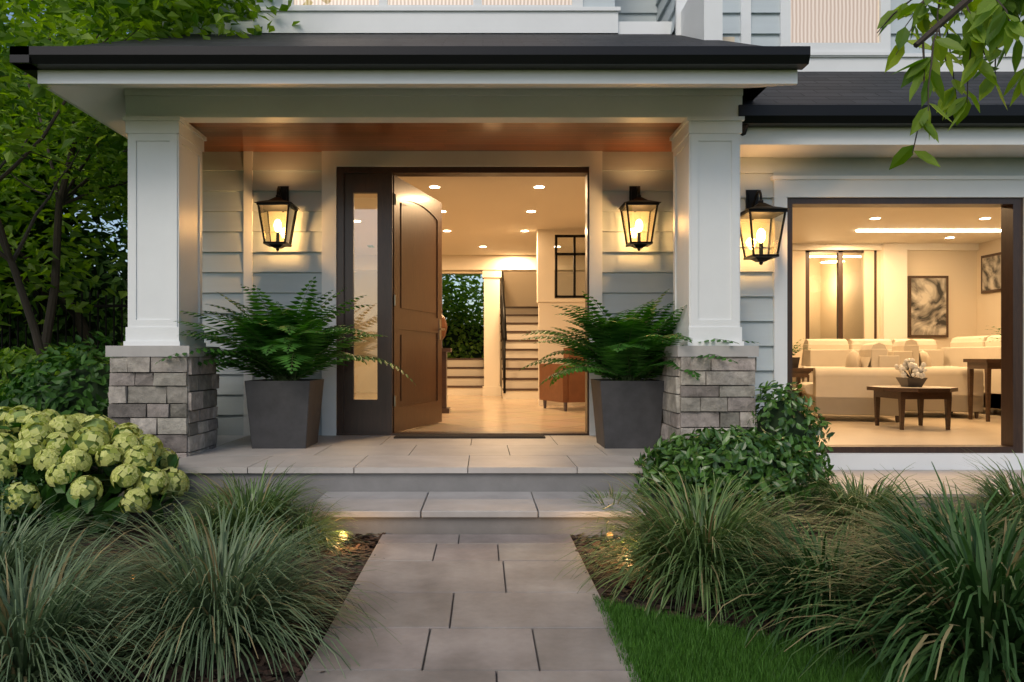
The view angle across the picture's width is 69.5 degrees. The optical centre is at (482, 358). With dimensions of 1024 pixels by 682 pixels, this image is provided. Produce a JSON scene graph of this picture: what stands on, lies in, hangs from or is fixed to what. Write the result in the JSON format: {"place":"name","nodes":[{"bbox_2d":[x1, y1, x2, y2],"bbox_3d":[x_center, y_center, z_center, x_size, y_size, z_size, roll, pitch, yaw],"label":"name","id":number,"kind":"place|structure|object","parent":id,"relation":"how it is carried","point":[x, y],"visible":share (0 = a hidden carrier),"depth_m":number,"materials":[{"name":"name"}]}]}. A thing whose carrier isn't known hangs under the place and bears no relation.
{"place":"outdoors","nodes":[
{"label":"outdoors","id":0,"kind":"place"},
{"bbox_2d":[189,123,680,151],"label":"porch ceiling","id":1,"kind":"structure","parent":0,"point":[321,137],"depth_m":6.21,"materials":[{"name":"brown wood"}]},
{"bbox_2d":[442,310,451,412],"bbox_3d":[-0.620,0.045,9.780,0.400,1.350,0.400,0,0,0],"label":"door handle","id":2,"kind":"object","parent":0,"point":[445,409],"visible":0.17,"depth_m":9.64,"materials":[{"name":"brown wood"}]},
{"bbox_2d":[354,177,584,271],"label":"interior ceiling","id":3,"kind":"structure","parent":0,"point":[492,223],"depth_m":10.45,"materials":[{"name":"white paint"}]},
{"bbox_2d":[354,392,584,430],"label":"interior floor","id":4,"kind":"structure","parent":0,"point":[480,413],"depth_m":9.24,"materials":[{"name":"wood"}]},
{"bbox_2d":[354,306,537,398],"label":"staircase","id":5,"kind":"structure","parent":4,"relation":"on","point":[465,376],"depth_m":14.60,"materials":[{"name":"beige paint"}]},
{"bbox_2d":[500,272,506,392],"bbox_3d":[0.015,-0.706,14.950,2.620,2.813,3.950,0,0,0],"label":"stair railing","id":6,"kind":"object","parent":5,"relation":"on","point":[503,318],"visible":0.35,"depth_m":13.51,"materials":[{"name":"black metal"}]},
{"bbox_2d":[539,348,584,410],"bbox_3d":[1.360,0.290,10.422,0.880,0.860,0.780,0,0,-20],"label":"cabinet","id":7,"kind":"object","parent":4,"relation":"on","point":[566,389],"visible":0.48,"depth_m":10.01,"materials":[{"name":"brown wood"}]},
{"bbox_2d":[299,534,640,681],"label":"path","id":8,"kind":"structure","parent":0,"point":[490,607],"depth_m":2.88,"materials":[{"name":"stone"}]},
{"bbox_2d":[705,505,772,514],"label":"ground","id":9,"kind":"structure","parent":0,"point":[749,508],"depth_m":5.06,"materials":[{"name":"brown soil"}]},
{"bbox_2d":[0,346,66,368],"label":"shrub","id":10,"kind":"object","parent":9,"relation":"on","point":[23,352],"depth_m":8.95,"materials":[{"name":"green plant"}]},
{"bbox_2d":[0,68,127,357],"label":"tree","id":11,"kind":"object","parent":9,"relation":"on","point":[18,215],"visible":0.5,"depth_m":9.62,"materials":[{"name":"green plant"}]},
{"bbox_2d":[0,214,127,356],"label":"hedge understory","id":12,"kind":"object","parent":9,"relation":"on","point":[106,280],"visible":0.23,"depth_m":11.81,"materials":[{"name":"green plant"}]},
{"bbox_2d":[0,28,127,276],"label":"tree","id":13,"kind":"object","parent":9,"relation":"on","point":[97,218],"visible":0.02,"depth_m":11.57,"materials":[{"name":"green plant"}]},
{"bbox_2d":[1,289,127,362],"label":"garden fence","id":14,"kind":"object","parent":9,"relation":"on","point":[39,317],"visible":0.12,"depth_m":10.59,"materials":[{"name":"black metal"}]},
{"bbox_2d":[97,203,127,248],"bbox_3d":[-6.520,-2.772,19.270,11.481,7.670,8.098,0,0,39],"label":"tree","id":15,"kind":"object","parent":9,"relation":"on","point":[125,222],"depth_m":21.55,"materials":[{"name":"green plant"}]},
{"bbox_2d":[0,0,299,362],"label":"tree","id":16,"kind":"object","parent":9,"relation":"on","point":[155,13],"visible":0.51,"depth_m":7.09,"materials":[{"name":"green plant"}]},
{"bbox_2d":[0,0,374,352],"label":"tree","id":17,"kind":"object","parent":9,"relation":"on","point":[62,197],"visible":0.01,"depth_m":8.72,"materials":[{"name":"green plant"}]},
{"bbox_2d":[161,474,699,536],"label":"porch steps","id":18,"kind":"structure","parent":9,"relation":"on","point":[459,504],"depth_m":4.61,"materials":[{"name":"stone"}]},
{"bbox_2d":[177,435,667,473],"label":"porch floor","id":19,"kind":"structure","parent":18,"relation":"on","point":[390,454],"depth_m":5.34,"materials":[{"name":"stone"}]},
{"bbox_2d":[245,379,323,448],"bbox_3d":[-1.625,0.450,6.080,0.520,0.540,0.520,0,0,0],"label":"planter","id":20,"kind":"object","parent":19,"relation":"on","point":[284,414],"visible":0.99,"depth_m":5.85,"materials":[{"name":"concrete"}]},
{"bbox_2d":[155,276,412,380],"bbox_3d":[-1.613,-0.212,6.123,2.145,0.881,1.920,0,0,0],"label":"fern","id":21,"kind":"object","parent":20,"relation":"in","point":[277,343],"visible":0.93,"depth_m":5.85,"materials":[{"name":"green plant"}]},
{"bbox_2d":[394,434,545,437],"bbox_3d":[-0.120,0.712,6.740,1.360,0.016,0.280,0,0,0],"label":"threshold","id":22,"kind":"object","parent":19,"relation":"on","point":[469,436],"depth_m":6.64,"materials":[{"name":"grey metal"}]},
{"bbox_2d":[591,379,664,448],"bbox_3d":[1.185,0.450,6.080,0.520,0.540,0.520,0,0,0],"label":"planter","id":23,"kind":"object","parent":19,"relation":"on","point":[627,414],"visible":0.92,"depth_m":5.84,"materials":[{"name":"concrete"}]},
{"bbox_2d":[519,289,757,385],"bbox_3d":[1.285,-0.155,6.152,1.954,0.830,1.640,0,0,34],"label":"fern","id":24,"kind":"object","parent":23,"relation":"in","point":[627,347],"visible":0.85,"depth_m":5.89,"materials":[{"name":"green plant"}]},
{"bbox_2d":[659,357,756,442],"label":"stone column base","id":25,"kind":"structure","parent":19,"relation":"on","point":[719,394],"depth_m":5.38,"materials":[{"name":"stone"}]},
{"bbox_2d":[162,0,722,445],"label":"front wall","id":26,"kind":"structure","parent":9,"relation":"on","point":[236,250],"depth_m":6.88,"materials":[{"name":"white paint"}]},
{"bbox_2d":[255,186,298,250],"bbox_3d":[-1.860,-1.284,6.702,0.330,0.631,0.374,0,0,0],"label":"wall lantern","id":27,"kind":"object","parent":26,"relation":"attached to","point":[280,201],"depth_m":6.66,"materials":[{"name":"black metal"}]},
{"bbox_2d":[336,167,588,435],"bbox_3d":[-0.188,-0.527,6.960,2.356,2.515,0.180,0,0,0],"label":"entrance frame","id":28,"kind":"object","parent":26,"relation":"attached to","point":[364,416],"visible":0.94,"depth_m":6.91,"materials":[{"name":"brown wood"}]},
{"bbox_2d":[393,175,444,432],"bbox_3d":[-0.672,-0.510,7.574,0.180,2.430,1.311,0,0,17],"label":"front door","id":29,"kind":"structure","parent":28,"relation":"attached to","point":[417,289],"depth_m":7.49,"materials":[{"name":"brown wood"}]},
{"bbox_2d":[209,0,1023,71],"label":"storey wall","id":30,"kind":"structure","parent":26,"relation":"on","point":[761,22],"depth_m":6.86,"materials":[{"name":"white paint"}]},
{"bbox_2d":[294,0,878,42],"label":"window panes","id":31,"kind":"object","parent":30,"relation":"attached to","point":[834,21],"visible":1,"depth_m":6.74,"materials":[{"name":"beige glass"}]},
{"bbox_2d":[618,186,660,250],"bbox_3d":[1.414,-1.284,6.702,0.330,0.631,0.374,0,0,0],"label":"wall lantern","id":32,"kind":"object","parent":26,"relation":"attached to","point":[636,202],"depth_m":6.65,"materials":[{"name":"black metal"}]},
{"bbox_2d":[442,303,483,357],"bbox_3d":[-0.413,-0.271,19.542,3.423,2.414,1.867,0,0,0],"label":"garden shrub","id":33,"kind":"object","parent":9,"relation":"on","point":[462,344],"visible":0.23,"depth_m":19.01,"materials":[{"name":"green plant"}]},
{"bbox_2d":[442,274,483,335],"bbox_3d":[-1.748,-0.911,20.029,4.910,3.935,5.141,0,0,-36],"label":"garden tree","id":34,"kind":"object","parent":9,"relation":"on","point":[458,297],"visible":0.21,"depth_m":19.12,"materials":[{"name":"green plant"}]},
{"bbox_2d":[7,466,1019,681],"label":"mulch bed soil","id":35,"kind":"structure","parent":9,"relation":"on","point":[288,678],"depth_m":3.36,"materials":[{"name":"brown soil"}]},
{"bbox_2d":[0,462,61,541],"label":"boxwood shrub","id":36,"kind":"object","parent":35,"relation":"on","point":[16,516],"visible":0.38,"depth_m":4.00,"materials":[{"name":"green plant"}]},
{"bbox_2d":[0,343,109,437],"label":"shrub","id":37,"kind":"object","parent":35,"relation":"on","point":[19,361],"visible":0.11,"depth_m":7.20,"materials":[{"name":"green plant"}]},
{"bbox_2d":[0,331,125,437],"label":"shrub","id":38,"kind":"object","parent":35,"relation":"on","point":[73,387],"visible":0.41,"depth_m":5.85,"materials":[{"name":"green plant"}]},
{"bbox_2d":[0,491,143,605],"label":"ornamental grass","id":39,"kind":"object","parent":35,"relation":"on","point":[28,549],"depth_m":3.14,"materials":[{"name":"green plant"}]},
{"bbox_2d":[0,405,189,537],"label":"hydrangea","id":40,"kind":"object","parent":35,"relation":"on","point":[65,454],"visible":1,"depth_m":4.23,"materials":[{"name":"green plant"}]},
{"bbox_2d":[0,508,214,681],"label":"ornamental grass","id":41,"kind":"object","parent":35,"relation":"on","point":[27,658],"depth_m":2.34,"materials":[{"name":"green plant"}]},
{"bbox_2d":[108,357,218,496],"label":"porch pier","id":42,"kind":"structure","parent":35,"relation":"on","point":[171,403],"depth_m":5.38,"materials":[{"name":"stone"}]},
{"bbox_2d":[105,346,758,356],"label":"pier caps","id":43,"kind":"object","parent":42,"relation":"on","point":[672,351],"visible":0.86,"depth_m":5.37,"materials":[{"name":"stone"}]},
{"bbox_2d":[123,116,206,345],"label":"porch column","id":44,"kind":"structure","parent":43,"relation":"on","point":[164,221],"depth_m":5.49,"materials":[{"name":"white paint"}]},
{"bbox_2d":[669,116,744,345],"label":"porch column","id":45,"kind":"structure","parent":43,"relation":"on","point":[706,219],"depth_m":5.49,"materials":[{"name":"white paint"}]},
{"bbox_2d":[77,34,765,99],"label":"porch roof","id":46,"kind":"structure","parent":45,"relation":"on","point":[459,40],"depth_m":5.95,"materials":[{"name":"black"}]},
{"bbox_2d":[10,46,809,79],"bbox_3d":[-0.470,-1.958,5.825,5.160,0.105,2.150,0,0,0],"label":"porch gutter","id":47,"kind":"object","parent":46,"relation":"attached to","point":[31,60],"visible":0.76,"depth_m":4.76,"materials":[{"name":"black metal"}]},
{"bbox_2d":[38,70,797,138],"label":"porch beam","id":48,"kind":"structure","parent":46,"relation":"attached to","point":[110,99],"depth_m":5.47,"materials":[{"name":"white paint"}]},
{"bbox_2d":[10,491,394,681],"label":"ornamental grass","id":49,"kind":"object","parent":35,"relation":"on","point":[239,605],"depth_m":2.55,"materials":[{"name":"green plant"}]},
{"bbox_2d":[125,460,355,559],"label":"ornamental grass","id":50,"kind":"object","parent":35,"relation":"on","point":[273,498],"depth_m":4.01,"materials":[{"name":"green plant"}]},
{"bbox_2d":[238,499,359,564],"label":"ornamental grass","id":51,"kind":"object","parent":35,"relation":"on","point":[326,517],"depth_m":3.93,"materials":[{"name":"green plant"}]},
{"bbox_2d":[41,521,1016,681],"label":"mulch bed chips","id":52,"kind":"object","parent":35,"relation":"on","point":[264,671],"visible":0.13,"depth_m":3.05,"materials":[{"name":"brown wood"}]},
{"bbox_2d":[341,532,348,546],"bbox_3d":[-0.760,1.005,4.079,0.042,0.091,0.072,0,0,0],"label":"path light","id":53,"kind":"object","parent":52,"relation":"on","point":[346,537],"visible":0.51,"depth_m":4.05,"materials":[{"name":"yellow metal"}]},
{"bbox_2d":[605,532,613,546],"bbox_3d":[0.700,1.005,4.099,0.042,0.091,0.072,0,0,0],"label":"path light","id":54,"kind":"object","parent":52,"relation":"on","point":[609,538],"visible":0.49,"depth_m":4.07,"materials":[{"name":"yellow metal"}]},
{"bbox_2d":[574,481,660,537],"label":"ornamental grass","id":55,"kind":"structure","parent":35,"relation":"on","point":[610,492],"depth_m":4.64,"materials":[{"name":"green plant"}]},
{"bbox_2d":[554,462,857,639],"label":"ornamental grass","id":56,"kind":"object","parent":35,"relation":"on","point":[669,540],"depth_m":3.24,"materials":[{"name":"green plant"}]},
{"bbox_2d":[673,507,946,678],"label":"ornamental grass","id":57,"kind":"object","parent":35,"relation":"on","point":[787,578],"depth_m":2.79,"materials":[{"name":"green plant"}]},
{"bbox_2d":[773,462,949,545],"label":"ornamental grass","id":58,"kind":"object","parent":35,"relation":"on","point":[844,497],"depth_m":4.32,"materials":[{"name":"green plant"}]},
{"bbox_2d":[736,462,1023,681],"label":"ornamental grass","id":59,"kind":"object","parent":35,"relation":"on","point":[965,618],"depth_m":2.31,"materials":[{"name":"green plant"}]},
{"bbox_2d":[815,468,1023,565],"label":"ornamental grass","id":60,"kind":"object","parent":35,"relation":"on","point":[994,531],"depth_m":3.40,"materials":[{"name":"green plant"}]},
{"bbox_2d":[877,0,1023,169],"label":"tree","id":61,"kind":"object","parent":35,"relation":"on","point":[991,26],"visible":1,"depth_m":2.79,"materials":[{"name":"green plant"}]},
{"bbox_2d":[922,450,1023,540],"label":"ornamental grass","id":62,"kind":"object","parent":35,"relation":"on","point":[998,497],"depth_m":4.36,"materials":[{"name":"green plant"}]},
{"bbox_2d":[354,250,873,357],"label":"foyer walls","id":63,"kind":"structure","parent":9,"relation":"on","point":[520,288],"depth_m":13.00,"materials":[{"name":"beige paint"}]},
{"bbox_2d":[482,229,584,405],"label":"interior wall","id":64,"kind":"structure","parent":63,"relation":"attached to","point":[548,318],"depth_m":11.20,"materials":[{"name":"beige paint"}]},
{"bbox_2d":[555,235,584,297],"bbox_3d":[1.525,-1.400,11.265,0.850,0.960,0.050,0,0,0],"label":"interior window","id":65,"kind":"structure","parent":63,"relation":"attached to","point":[574,254],"depth_m":11.24,"materials":[{"name":"black metal"}]},
{"bbox_2d":[592,593,974,681],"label":"lawn grass","id":66,"kind":"structure","parent":9,"relation":"on","point":[665,647],"depth_m":2.52,"materials":[{"name":"green plant"}]},
{"bbox_2d":[723,37,1000,365],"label":"living room walls","id":67,"kind":"structure","parent":9,"relation":"on","point":[973,311],"depth_m":11.50,"materials":[{"name":"beige paint"}]},
{"bbox_2d":[805,250,876,339],"bbox_3d":[5.590,-0.485,11.530,1.120,2.470,0.100,0,0,0],"label":"door frame","id":68,"kind":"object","parent":67,"relation":"attached to","point":[839,293],"depth_m":11.52,"materials":[{"name":"brown wood"}]},
{"bbox_2d":[792,243,978,340],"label":"living room trim","id":69,"kind":"structure","parent":67,"relation":"attached to","point":[893,290],"depth_m":11.40,"materials":[{"name":"white paint"}]},
{"bbox_2d":[907,252,1000,337],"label":"wall art frames","id":70,"kind":"structure","parent":67,"relation":"attached to","point":[927,306],"depth_m":11.46,"materials":[{"name":"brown wood"}]},
{"bbox_2d":[740,127,1023,469],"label":"wing wall","id":71,"kind":"structure","parent":9,"relation":"on","point":[779,166],"depth_m":5.96,"materials":[{"name":"white wood"}]},
{"bbox_2d":[740,190,790,264],"bbox_3d":[2.180,-1.044,5.802,0.330,0.631,0.374,0,0,0],"label":"wall lantern","id":72,"kind":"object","parent":71,"relation":"attached to","point":[756,208],"depth_m":5.75,"materials":[{"name":"black metal"}]},
{"bbox_2d":[742,72,1023,104],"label":"wing roof","id":73,"kind":"structure","parent":71,"relation":"on","point":[847,88],"depth_m":5.99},
{"bbox_2d":[738,105,1023,135],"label":"wing gutter","id":74,"kind":"object","parent":73,"relation":"attached to","point":[851,116],"visible":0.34,"depth_m":5.47,"materials":[{"name":"black metal"}]},
{"bbox_2d":[787,198,1022,452],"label":"living room window frame","id":75,"kind":"object","parent":71,"relation":"attached to","point":[1011,324],"visible":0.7,"depth_m":5.98,"materials":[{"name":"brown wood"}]},
{"bbox_2d":[760,470,1023,514],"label":"patio","id":76,"kind":"structure","parent":9,"relation":"on","point":[870,478],"depth_m":5.42,"materials":[{"name":"stone"}]},
{"bbox_2d":[633,425,839,512],"bbox_3d":[1.622,0.704,4.832,1.313,0.537,0.916,0,0,0],"label":"laurel shrub","id":77,"kind":"object","parent":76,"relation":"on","point":[732,452],"visible":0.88,"depth_m":4.59,"materials":[{"name":"green plant"}]},
{"bbox_2d":[747,380,834,468],"bbox_3d":[2.223,0.514,5.430,0.696,0.704,0.706,0,0,0],"label":"laurel shrub","id":78,"kind":"object","parent":76,"relation":"on","point":[783,416],"visible":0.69,"depth_m":5.29,"materials":[{"name":"green plant"}]},
{"bbox_2d":[792,207,1000,256],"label":"ceiling","id":79,"kind":"structure","parent":0,"point":[896,224],"depth_m":9.90,"materials":[{"name":"white paint"}]},
{"bbox_2d":[802,408,1000,444],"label":"interior floor","id":80,"kind":"structure","parent":0,"point":[865,430],"depth_m":7.63,"materials":[{"name":"beige wood"}]},
{"bbox_2d":[792,368,813,404],"bbox_3d":[4.080,0.440,9.750,0.420,0.620,0.420,0,0,0],"label":"side table","id":81,"kind":"object","parent":80,"relation":"on","point":[798,373],"visible":0.22,"depth_m":9.57,"materials":[{"name":"wood"}]},
{"bbox_2d":[792,338,811,367],"bbox_3d":[4.119,-0.064,9.792,0.492,0.387,0.340,0,0,44],"label":"table plant","id":82,"kind":"object","parent":81,"relation":"on","point":[795,362],"visible":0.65,"depth_m":9.69,"materials":[{"name":"green plant"}]},
{"bbox_2d":[798,342,901,421],"bbox_3d":[4.508,0.281,9.161,1.037,0.937,1.058,0,0,15],"label":"sofa","id":83,"kind":"object","parent":80,"relation":"on","point":[836,390],"visible":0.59,"depth_m":8.70,"materials":[{"name":"fabric"}]},
{"bbox_2d":[792,339,943,400],"bbox_3d":[5.600,0.236,10.994,2.308,1.027,1.037,0,0,0],"label":"sofa","id":84,"kind":"object","parent":80,"relation":"on","point":[828,353],"visible":0.16,"depth_m":10.60,"materials":[{"name":"fabric"}]},
{"bbox_2d":[867,358,957,429],"bbox_3d":[4.620,0.376,7.950,0.795,0.749,0.795,0,0,0],"label":"coffee table","id":85,"kind":"object","parent":80,"relation":"on","point":[903,394],"depth_m":7.80,"materials":[{"name":"brown wood"}]},
{"bbox_2d":[888,339,984,417],"bbox_3d":[5.892,0.252,9.689,1.037,0.997,1.008,0,0,15],"label":"armchair","id":86,"kind":"object","parent":80,"relation":"on","point":[944,376],"visible":0.56,"depth_m":9.22,"materials":[{"name":"fabric"}]},
{"bbox_2d":[941,335,1000,409],"bbox_3d":[7.194,0.221,10.000,1.038,1.058,1.908,0,0,0],"label":"sofa","id":87,"kind":"object","parent":80,"relation":"on","point":[958,351],"visible":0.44,"depth_m":9.99,"materials":[{"name":"fabric"}]},
{"bbox_2d":[963,359,1000,421],"bbox_3d":[6.450,0.380,8.850,1.100,0.740,0.420,0,0,0],"label":"console table","id":88,"kind":"object","parent":80,"relation":"on","point":[987,365],"visible":0.86,"depth_m":8.72,"materials":[{"name":"wood"}]},
{"bbox_2d":[979,326,1000,341],"bbox_3d":[6.332,-0.191,8.884,0.589,0.403,0.454,0,0,0],"label":"table plant","id":89,"kind":"object","parent":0,"point":[996,333],"visible":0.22,"depth_m":8.95,"materials":[{"name":"green plant"}]}
]}

